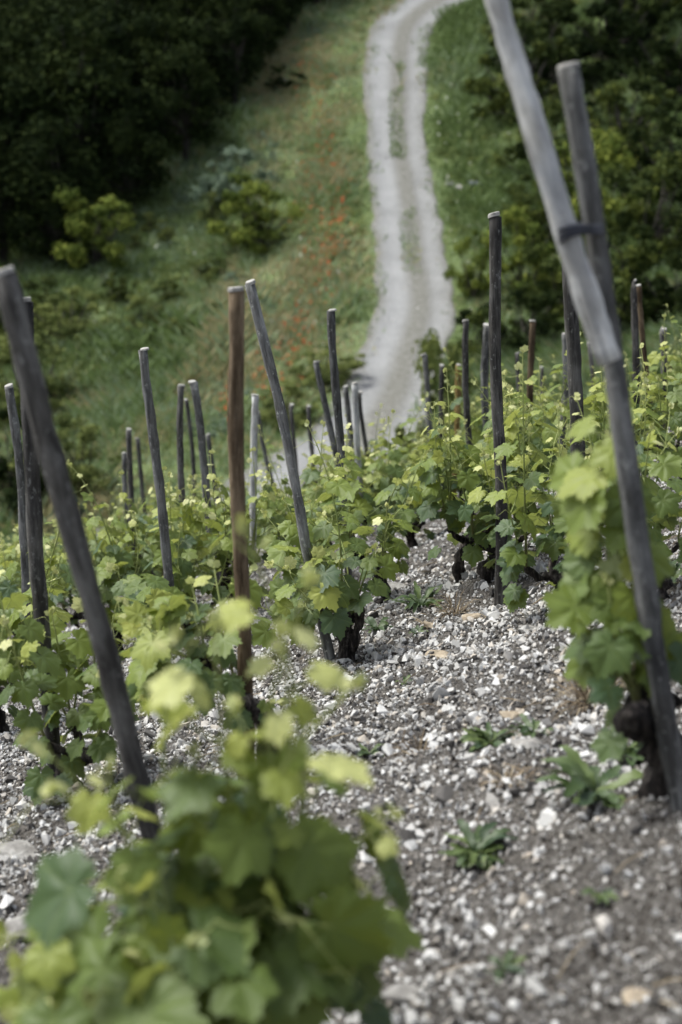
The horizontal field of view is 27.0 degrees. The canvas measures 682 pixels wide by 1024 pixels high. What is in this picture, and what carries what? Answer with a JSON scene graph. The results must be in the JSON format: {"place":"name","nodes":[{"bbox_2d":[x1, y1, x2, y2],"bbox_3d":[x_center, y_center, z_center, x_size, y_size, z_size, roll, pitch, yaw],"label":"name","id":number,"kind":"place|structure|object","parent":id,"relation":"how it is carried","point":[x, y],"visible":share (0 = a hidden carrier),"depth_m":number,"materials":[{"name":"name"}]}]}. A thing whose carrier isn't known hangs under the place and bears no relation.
{"place":"outdoors","nodes":[
{"label":"outdoors","id":0,"kind":"place"},
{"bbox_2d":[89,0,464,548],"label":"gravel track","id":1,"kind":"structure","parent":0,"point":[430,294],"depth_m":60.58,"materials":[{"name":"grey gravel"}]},
{"bbox_2d":[0,0,681,1023],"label":"ground","id":2,"kind":"structure","parent":0,"point":[624,906],"depth_m":3.77,"materials":[{"name":"grey gravel"}]},
{"bbox_2d":[5,383,34,663],"bbox_3d":[-1.622,0.170,7.282,0.076,1.677,0.060,-2,16,1],"label":"vine stake","id":3,"kind":"object","parent":2,"relation":"on","point":[16,438],"visible":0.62,"depth_m":7.17,"materials":[{"name":"grey wood"}]},
{"bbox_2d":[0,406,48,514],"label":"shrub","id":4,"kind":"object","parent":2,"relation":"on","point":[12,494],"visible":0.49,"depth_m":36.74,"materials":[{"name":"green plant"}]},
{"bbox_2d":[0,120,49,265],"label":"tree","id":5,"kind":"object","parent":2,"relation":"on","point":[4,242],"visible":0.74,"depth_m":66.39,"materials":[{"name":"green plant"}]},
{"bbox_2d":[0,264,60,336],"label":"shrub","id":6,"kind":"object","parent":2,"relation":"on","point":[46,281],"visible":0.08,"depth_m":59.33,"materials":[{"name":"green plant"}]},
{"bbox_2d":[0,22,67,205],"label":"tree","id":7,"kind":"object","parent":2,"relation":"on","point":[14,107],"visible":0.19,"depth_m":69.54,"materials":[{"name":"green plant"}]},
{"bbox_2d":[0,524,71,637],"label":"grapevine","id":8,"kind":"object","parent":2,"relation":"on","point":[6,588],"visible":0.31,"depth_m":7.82,"materials":[{"name":"green plant"}]},
{"bbox_2d":[20,297,60,777],"bbox_3d":[-0.989,0.172,4.671,0.074,1.757,0.067,0,16,0],"label":"vine stake","id":9,"kind":"object","parent":2,"relation":"on","point":[34,532],"visible":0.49,"depth_m":4.62,"materials":[{"name":"grey wood"}]},
{"bbox_2d":[0,0,80,74],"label":"tree","id":10,"kind":"object","parent":2,"relation":"on","point":[3,16],"visible":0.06,"depth_m":78.04,"materials":[{"name":"green plant"}]},
{"bbox_2d":[0,489,81,732],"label":"grapevine","id":11,"kind":"object","parent":2,"relation":"on","point":[60,625],"visible":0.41,"depth_m":5.97,"materials":[{"name":"green plant"}]},
{"bbox_2d":[0,329,83,425],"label":"shrub","id":12,"kind":"object","parent":2,"relation":"on","point":[51,352],"visible":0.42,"depth_m":50.90,"materials":[{"name":"green plant"}]},
{"bbox_2d":[0,0,85,121],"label":"tree","id":13,"kind":"object","parent":2,"relation":"on","point":[14,49],"visible":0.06,"depth_m":76.08,"materials":[{"name":"green plant"}]},
{"bbox_2d":[0,165,92,268],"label":"tree","id":14,"kind":"object","parent":2,"relation":"on","point":[50,236],"visible":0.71,"depth_m":65.56,"materials":[{"name":"green plant"}]},
{"bbox_2d":[0,109,108,237],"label":"tree","id":15,"kind":"object","parent":2,"relation":"on","point":[39,146],"visible":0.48,"depth_m":66.38,"materials":[{"name":"green plant"}]},
{"bbox_2d":[0,2,131,202],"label":"tree","id":16,"kind":"object","parent":2,"relation":"on","point":[67,72],"visible":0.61,"depth_m":68.89,"materials":[{"name":"green plant"}]},
{"bbox_2d":[33,286,104,345],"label":"shrub","id":17,"kind":"object","parent":2,"relation":"on","point":[60,325],"visible":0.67,"depth_m":56.95,"materials":[{"name":"green plant"}]},
{"bbox_2d":[8,412,133,495],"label":"shrub","id":18,"kind":"object","parent":2,"relation":"on","point":[87,433],"visible":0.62,"depth_m":37.48,"materials":[{"name":"green plant"}]},
{"bbox_2d":[44,492,118,627],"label":"grapevine","id":19,"kind":"object","parent":2,"relation":"on","point":[76,618],"visible":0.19,"depth_m":9.90,"materials":[{"name":"green plant"}]},
{"bbox_2d":[0,265,168,859],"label":"vine stake","id":20,"kind":"object","parent":2,"relation":"on","point":[52,458],"visible":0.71,"depth_m":2.99,"materials":[{"name":"grey wood"}]},
{"bbox_2d":[50,186,136,269],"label":"shrub","id":21,"kind":"object","parent":2,"relation":"on","point":[96,231],"visible":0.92,"depth_m":64.64,"materials":[{"name":"green plant"}]},
{"bbox_2d":[0,552,196,806],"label":"grapevine","id":22,"kind":"object","parent":2,"relation":"on","point":[77,756],"visible":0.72,"depth_m":4.58,"materials":[{"name":"green plant"}]},
{"bbox_2d":[67,459,185,650],"bbox_3d":[-1.058,0.545,7.056,0.577,1.176,2.094,-4,20,-10],"label":"grapevine","id":23,"kind":"object","parent":2,"relation":"on","point":[144,589],"visible":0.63,"depth_m":7.59,"materials":[{"name":"green plant"}]},
{"bbox_2d":[85,105,172,213],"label":"tree","id":24,"kind":"object","parent":2,"relation":"on","point":[127,173],"visible":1,"depth_m":68.79,"materials":[{"name":"green plant"}]},
{"bbox_2d":[82,51,177,192],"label":"tree","id":25,"kind":"object","parent":2,"relation":"on","point":[143,101],"visible":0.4,"depth_m":69.77,"materials":[{"name":"green plant"}]},
{"bbox_2d":[115,294,165,330],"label":"shrub","id":26,"kind":"object","parent":2,"relation":"on","point":[137,301],"visible":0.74,"depth_m":55.80,"materials":[{"name":"green plant"}]},
{"bbox_2d":[83,466,198,596],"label":"grapevine","id":27,"kind":"object","parent":2,"relation":"on","point":[119,526],"visible":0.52,"depth_m":8.57,"materials":[{"name":"green plant"}]},
{"bbox_2d":[79,0,212,117],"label":"tree","id":28,"kind":"object","parent":2,"relation":"on","point":[122,22],"visible":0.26,"depth_m":74.90,"materials":[{"name":"green plant"}]},
{"bbox_2d":[138,347,173,586],"bbox_3d":[-0.885,0.000,6.994,0.065,1.629,0.193,-17,26,-39],"label":"vine stake","id":29,"kind":"object","parent":2,"relation":"on","point":[154,446],"visible":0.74,"depth_m":6.90,"materials":[{"name":"grey wood"}]},
{"bbox_2d":[104,3,212,143],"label":"tree","id":30,"kind":"object","parent":2,"relation":"on","point":[145,50],"visible":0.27,"depth_m":74.03,"materials":[{"name":"green plant"}]},
{"bbox_2d":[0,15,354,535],"bbox_3d":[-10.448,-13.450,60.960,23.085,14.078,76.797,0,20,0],"label":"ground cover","id":31,"kind":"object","parent":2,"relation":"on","point":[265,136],"visible":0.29,"depth_m":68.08,"materials":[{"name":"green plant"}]},
{"bbox_2d":[136,474,220,576],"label":"grapevine","id":32,"kind":"object","parent":2,"relation":"on","point":[153,548],"visible":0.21,"depth_m":9.81,"materials":[{"name":"green plant"}]},
{"bbox_2d":[176,384,185,502],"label":"vine stake","id":33,"kind":"object","parent":2,"relation":"on","point":[180,448],"visible":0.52,"depth_m":9.07,"materials":[{"name":"grey wood"}]},
{"bbox_2d":[146,41,235,162],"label":"tree","id":34,"kind":"object","parent":2,"relation":"on","point":[201,90],"visible":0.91,"depth_m":72.50,"materials":[{"name":"green plant"}]},
{"bbox_2d":[142,472,254,638],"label":"grapevine","id":35,"kind":"object","parent":2,"relation":"on","point":[184,541],"visible":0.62,"depth_m":7.48,"materials":[{"name":"green plant"}]},
{"bbox_2d":[188,380,219,581],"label":"vine stake","id":36,"kind":"object","parent":2,"relation":"on","point":[199,420],"visible":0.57,"depth_m":9.08,"materials":[{"name":"grey wood"}]},
{"bbox_2d":[119,559,293,755],"bbox_3d":[-0.418,0.524,4.330,0.586,0.686,0.439,-6,21,-17],"label":"grapevine","id":37,"kind":"object","parent":2,"relation":"on","point":[146,666],"visible":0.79,"depth_m":4.23,"materials":[{"name":"green plant"}]},
{"bbox_2d":[0,513,425,1023],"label":"grapevine","id":38,"kind":"object","parent":2,"relation":"on","point":[194,937],"visible":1,"depth_m":2.21,"materials":[{"name":"green plant"}]},
{"bbox_2d":[154,446,286,603],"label":"grapevine","id":39,"kind":"object","parent":2,"relation":"on","point":[279,506],"visible":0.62,"depth_m":7.87,"materials":[{"name":"green plant"}]},
{"bbox_2d":[167,0,275,95],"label":"tree","id":40,"kind":"object","parent":2,"relation":"on","point":[206,4],"visible":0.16,"depth_m":79.80,"materials":[{"name":"green plant"}]},
{"bbox_2d":[186,145,270,206],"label":"shrub","id":41,"kind":"object","parent":2,"relation":"on","point":[220,183],"visible":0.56,"depth_m":67.84,"materials":[{"name":"green plant"}]},
{"bbox_2d":[192,0,269,108],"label":"tree","id":42,"kind":"object","parent":2,"relation":"on","point":[229,72],"visible":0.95,"depth_m":77.79,"materials":[{"name":"green plant"}]},
{"bbox_2d":[227,286,254,779],"bbox_3d":[-0.294,0.135,4.194,0.065,1.598,0.063,0,16,0],"label":"vine stake","id":43,"kind":"object","parent":2,"relation":"on","point":[235,412],"visible":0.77,"depth_m":4.09,"materials":[{"name":"brown wood"}]},
{"bbox_2d":[249,394,258,572],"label":"vine stake","id":44,"kind":"object","parent":2,"relation":"on","point":[254,418],"visible":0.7,"depth_m":10.22,"materials":[{"name":"grey wood"}]},
{"bbox_2d":[204,167,308,253],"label":"shrub","id":45,"kind":"object","parent":2,"relation":"on","point":[254,230],"visible":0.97,"depth_m":63.02,"materials":[{"name":"green plant"}]},
{"bbox_2d":[238,0,293,67],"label":"tree","id":46,"kind":"object","parent":2,"relation":"on","point":[256,5],"visible":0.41,"depth_m":83.10,"materials":[{"name":"green plant"}]},
{"bbox_2d":[247,378,321,432],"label":"shrub","id":47,"kind":"object","parent":2,"relation":"on","point":[268,414],"visible":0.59,"depth_m":42.83,"materials":[{"name":"green plant"}]},
{"bbox_2d":[217,34,357,415],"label":"poppies","id":48,"kind":"object","parent":2,"relation":"on","point":[328,261],"visible":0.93,"depth_m":60.86,"materials":[{"name":"red plant"}]},
{"bbox_2d":[244,279,335,662],"bbox_3d":[-0.187,-0.107,5.680,0.061,1.664,0.055,-10,16,3],"label":"vine stake","id":49,"kind":"object","parent":2,"relation":"on","point":[284,429],"visible":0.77,"depth_m":5.60,"materials":[{"name":"grey wood"}]},
{"bbox_2d":[256,420,336,598],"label":"grapevine","id":50,"kind":"object","parent":2,"relation":"on","point":[307,475],"visible":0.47,"depth_m":8.16,"materials":[{"name":"green plant"}]},
{"bbox_2d":[256,425,341,549],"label":"grapevine","id":51,"kind":"object","parent":2,"relation":"on","point":[284,481],"visible":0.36,"depth_m":9.69,"materials":[{"name":"green plant"}]},
{"bbox_2d":[251,420,399,662],"bbox_3d":[-0.107,0.171,5.775,0.591,1.053,0.659,-15,25,-36],"label":"grapevine","id":52,"kind":"object","parent":2,"relation":"on","point":[334,592],"visible":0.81,"depth_m":5.71,"materials":[{"name":"green plant"}]},
{"bbox_2d":[286,345,367,386],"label":"shrub","id":53,"kind":"object","parent":2,"relation":"on","point":[353,364],"visible":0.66,"depth_m":46.64,"materials":[{"name":"green plant"}]},
{"bbox_2d":[313,360,352,536],"bbox_3d":[-0.039,-0.395,10.317,0.066,1.458,0.060,-10,16,3],"label":"vine stake","id":54,"kind":"object","parent":2,"relation":"on","point":[325,407],"visible":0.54,"depth_m":10.19,"materials":[{"name":"grey wood"}]},
{"bbox_2d":[327,309,352,597],"bbox_3d":[-0.001,-0.236,7.486,0.187,1.667,0.063,19,27,41],"label":"vine stake","id":55,"kind":"object","parent":2,"relation":"on","point":[334,375],"visible":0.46,"depth_m":7.34,"materials":[{"name":"grey wood"}]},
{"bbox_2d":[0,0,681,598],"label":"grass","id":56,"kind":"structure","parent":2,"relation":"on","point":[466,20],"depth_m":61.98,"materials":[{"name":"green plant"}]},
{"bbox_2d":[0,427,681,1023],"bbox_3d":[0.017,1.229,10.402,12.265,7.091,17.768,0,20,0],"label":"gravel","id":57,"kind":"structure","parent":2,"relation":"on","point":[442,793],"depth_m":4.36,"materials":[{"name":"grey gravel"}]},
{"bbox_2d":[1,477,681,1007],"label":"stones","id":58,"kind":"object","parent":2,"relation":"on","point":[481,807],"visible":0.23,"depth_m":3.93,"materials":[{"name":"grey stone"}]},
{"bbox_2d":[351,382,363,525],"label":"vine stake","id":59,"kind":"object","parent":2,"relation":"on","point":[356,423],"visible":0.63,"depth_m":10.73,"materials":[{"name":"grey wood"}]},
{"bbox_2d":[314,423,429,604],"bbox_3d":[0.116,0.094,6.899,0.599,0.894,0.730,10,22,25],"label":"grapevine","id":60,"kind":"object","parent":2,"relation":"on","point":[398,549],"visible":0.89,"depth_m":6.86,"materials":[{"name":"green plant"}]},
{"bbox_2d":[324,391,428,525],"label":"grapevine","id":61,"kind":"object","parent":2,"relation":"on","point":[371,477],"visible":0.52,"depth_m":10.72,"materials":[{"name":"green plant"}]},
{"bbox_2d":[361,409,444,547],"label":"grapevine","id":62,"kind":"object","parent":2,"relation":"on","point":[414,505],"visible":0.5,"depth_m":9.19,"materials":[{"name":"green plant"}]},
{"bbox_2d":[384,581,442,612],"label":"weed","id":63,"kind":"object","parent":2,"relation":"on","point":[425,600],"visible":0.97,"depth_m":6.55,"materials":[{"name":"green plant"}]},
{"bbox_2d":[393,327,473,491],"bbox_3d":[2.537,-2.489,36.371,2.052,4.770,2.758,12,23,31],"label":"sapling","id":64,"kind":"object","parent":2,"relation":"on","point":[431,348],"visible":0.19,"depth_m":35.85,"materials":[{"name":"green plant"}]},
{"bbox_2d":[442,228,489,298],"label":"shrub","id":65,"kind":"object","parent":2,"relation":"on","point":[475,285],"visible":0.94,"depth_m":54.44,"materials":[{"name":"green plant"}]},
{"bbox_2d":[462,319,472,445],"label":"vine stake","id":66,"kind":"object","parent":2,"relation":"on","point":[465,378],"visible":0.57,"depth_m":9.71,"materials":[{"name":"grey wood"}]},
{"bbox_2d":[419,405,520,519],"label":"grapevine","id":67,"kind":"object","parent":2,"relation":"on","point":[454,471],"visible":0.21,"depth_m":9.46,"materials":[{"name":"green plant"}]},
{"bbox_2d":[406,368,539,582],"bbox_3d":[0.625,-0.125,6.528,0.644,1.130,0.517,2,20,6],"label":"grapevine","id":68,"kind":"object","parent":2,"relation":"on","point":[427,483],"visible":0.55,"depth_m":6.42,"materials":[{"name":"green plant"}]},
{"bbox_2d":[438,819,517,869],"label":"weed","id":69,"kind":"object","parent":2,"relation":"on","point":[479,839],"visible":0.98,"depth_m":3.34,"materials":[{"name":"green plant"}]},
{"bbox_2d":[445,307,521,361],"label":"shrub","id":70,"kind":"object","parent":2,"relation":"on","point":[479,319],"visible":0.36,"depth_m":47.26,"materials":[{"name":"green plant"}]},
{"bbox_2d":[480,323,491,492],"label":"vine stake","id":71,"kind":"object","parent":2,"relation":"on","point":[484,369],"visible":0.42,"depth_m":9.49,"materials":[{"name":"grey wood"}]},
{"bbox_2d":[459,722,517,752],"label":"weed","id":72,"kind":"object","parent":2,"relation":"on","point":[479,738],"visible":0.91,"depth_m":3.94,"materials":[{"name":"green plant"}]},
{"bbox_2d":[443,347,540,474],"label":"grapevine","id":73,"kind":"object","parent":2,"relation":"on","point":[476,436],"visible":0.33,"depth_m":10.85,"materials":[{"name":"green plant"}]},
{"bbox_2d":[431,369,556,582],"bbox_3d":[0.679,-0.090,6.330,0.623,1.015,0.606,-8,21,-21],"label":"grapevine","id":74,"kind":"object","parent":2,"relation":"on","point":[470,481],"visible":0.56,"depth_m":6.27,"materials":[{"name":"green plant"}]},
{"bbox_2d":[488,211,507,605],"bbox_3d":[0.659,-0.373,5.968,0.069,1.745,0.183,-17,26,-39],"label":"vine stake","id":75,"kind":"object","parent":2,"relation":"on","point":[495,233],"visible":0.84,"depth_m":5.88,"materials":[{"name":"grey wood"}]},
{"bbox_2d":[453,287,564,352],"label":"shrub","id":76,"kind":"object","parent":2,"relation":"on","point":[544,323],"visible":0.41,"depth_m":47.69,"materials":[{"name":"green plant"}]},
{"bbox_2d":[471,205,560,300],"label":"shrub","id":77,"kind":"object","parent":2,"relation":"on","point":[512,214],"visible":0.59,"depth_m":54.10,"materials":[{"name":"green plant"}]},
{"bbox_2d":[459,15,579,120],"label":"shrub","id":78,"kind":"object","parent":2,"relation":"on","point":[499,99],"visible":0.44,"depth_m":72.31,"materials":[{"name":"green plant"}]},
{"bbox_2d":[499,172,555,247],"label":"shrub","id":79,"kind":"object","parent":2,"relation":"on","point":[514,190],"visible":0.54,"depth_m":59.05,"materials":[{"name":"green plant"}]},
{"bbox_2d":[470,331,586,511],"bbox_3d":[1.027,-0.472,8.030,0.652,1.254,0.769,-7,21,-20],"label":"grapevine","id":80,"kind":"object","parent":2,"relation":"on","point":[544,435],"visible":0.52,"depth_m":7.97,"materials":[{"name":"green plant"}]},
{"bbox_2d":[478,0,581,36],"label":"shrub","id":81,"kind":"object","parent":2,"relation":"on","point":[517,15],"visible":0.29,"depth_m":82.79,"materials":[{"name":"green plant"}]},
{"bbox_2d":[488,96,599,173],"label":"shrub","id":82,"kind":"object","parent":2,"relation":"on","point":[519,150],"visible":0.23,"depth_m":66.12,"materials":[{"name":"green plant"}]},
{"bbox_2d":[483,345,605,613],"bbox_3d":[0.862,-0.096,5.328,0.508,1.118,0.613,12,23,31],"label":"grapevine","id":83,"kind":"object","parent":2,"relation":"on","point":[512,559],"visible":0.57,"depth_m":5.34,"materials":[{"name":"green plant"}]},
{"bbox_2d":[476,0,612,80],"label":"shrub","id":84,"kind":"object","parent":2,"relation":"on","point":[550,66],"visible":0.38,"depth_m":75.45,"materials":[{"name":"green plant"}]},
{"bbox_2d":[520,235,624,321],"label":"shrub","id":85,"kind":"object","parent":2,"relation":"on","point":[544,286],"visible":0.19,"depth_m":51.50,"materials":[{"name":"green plant"}]},
{"bbox_2d":[562,264,584,457],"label":"vine stake","id":86,"kind":"object","parent":2,"relation":"on","point":[572,336],"visible":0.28,"depth_m":5.21,"materials":[{"name":"grey wood"}]},
{"bbox_2d":[539,654,625,722],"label":"dry grass tuft","id":87,"kind":"object","parent":2,"relation":"on","point":[582,695],"visible":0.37,"depth_m":4.18,"materials":[{"name":"plant"}]},
{"bbox_2d":[535,745,642,809],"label":"weed","id":88,"kind":"object","parent":2,"relation":"on","point":[584,778],"visible":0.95,"depth_m":3.40,"materials":[{"name":"green plant"}]},
{"bbox_2d":[515,127,665,229],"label":"shrub","id":89,"kind":"object","parent":2,"relation":"on","point":[611,142],"visible":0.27,"depth_m":57.74,"materials":[{"name":"green plant"}]},
{"bbox_2d":[541,391,681,800],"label":"grapevine","id":90,"kind":"object","parent":2,"relation":"on","point":[583,598],"visible":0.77,"depth_m":3.07,"materials":[{"name":"green plant"}]},
{"bbox_2d":[546,0,677,61],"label":"shrub","id":91,"kind":"object","parent":2,"relation":"on","point":[607,13],"visible":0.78,"depth_m":75.40,"materials":[{"name":"green plant"}]},
{"bbox_2d":[562,366,674,528],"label":"grapevine","id":92,"kind":"object","parent":2,"relation":"on","point":[600,404],"visible":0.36,"depth_m":6.60,"materials":[{"name":"green plant"}]},
{"bbox_2d":[557,61,681,811],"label":"vine stake","id":93,"kind":"object","parent":2,"relation":"on","point":[647,601],"visible":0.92,"depth_m":2.93,"materials":[{"name":"grey wood"}]},
{"bbox_2d":[484,0,621,366],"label":"pole","id":94,"kind":"object","parent":93,"relation":"attached to","point":[588,301],"visible":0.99,"depth_m":2.75,"materials":[{"name":"grey wood"}]},
{"bbox_2d":[560,228,679,337],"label":"shrub","id":95,"kind":"object","parent":2,"relation":"on","point":[622,291],"visible":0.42,"depth_m":46.78,"materials":[{"name":"green plant"}]},
{"bbox_2d":[562,70,681,172],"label":"shrub","id":96,"kind":"object","parent":2,"relation":"on","point":[613,97],"visible":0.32,"depth_m":63.24,"materials":[{"name":"green plant"}]},
{"bbox_2d":[564,392,681,601],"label":"grapevine","id":97,"kind":"object","parent":2,"relation":"on","point":[667,500],"visible":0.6,"depth_m":4.72,"materials":[{"name":"green plant"}]},
{"bbox_2d":[630,279,639,444],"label":"vine stake","id":98,"kind":"object","parent":2,"relation":"on","point":[635,337],"visible":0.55,"depth_m":9.74,"materials":[{"name":"grey wood"}]},
{"bbox_2d":[593,0,681,99],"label":"shrub","id":99,"kind":"object","parent":2,"relation":"on","point":[665,67],"visible":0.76,"depth_m":68.83,"materials":[{"name":"green plant"}]},
{"bbox_2d":[598,146,681,261],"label":"shrub","id":100,"kind":"object","parent":2,"relation":"on","point":[667,170],"visible":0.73,"depth_m":52.41,"materials":[{"name":"green plant"}]},
{"bbox_2d":[601,312,681,461],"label":"grapevine","id":101,"kind":"object","parent":2,"relation":"on","point":[654,357],"visible":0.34,"depth_m":8.31,"materials":[{"name":"green plant"}]},
{"bbox_2d":[622,104,681,204],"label":"shrub","id":102,"kind":"object","parent":2,"relation":"on","point":[666,123],"visible":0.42,"depth_m":58.43,"materials":[{"name":"green plant"}]},
{"bbox_2d":[625,239,681,323],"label":"shrub","id":103,"kind":"object","parent":2,"relation":"on","point":[673,259],"visible":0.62,"depth_m":46.37,"materials":[{"name":"green plant"}]},
{"bbox_2d":[630,343,681,479],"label":"grapevine","id":104,"kind":"object","parent":2,"relation":"on","point":[673,397],"visible":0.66,"depth_m":6.85,"materials":[{"name":"green plant"}]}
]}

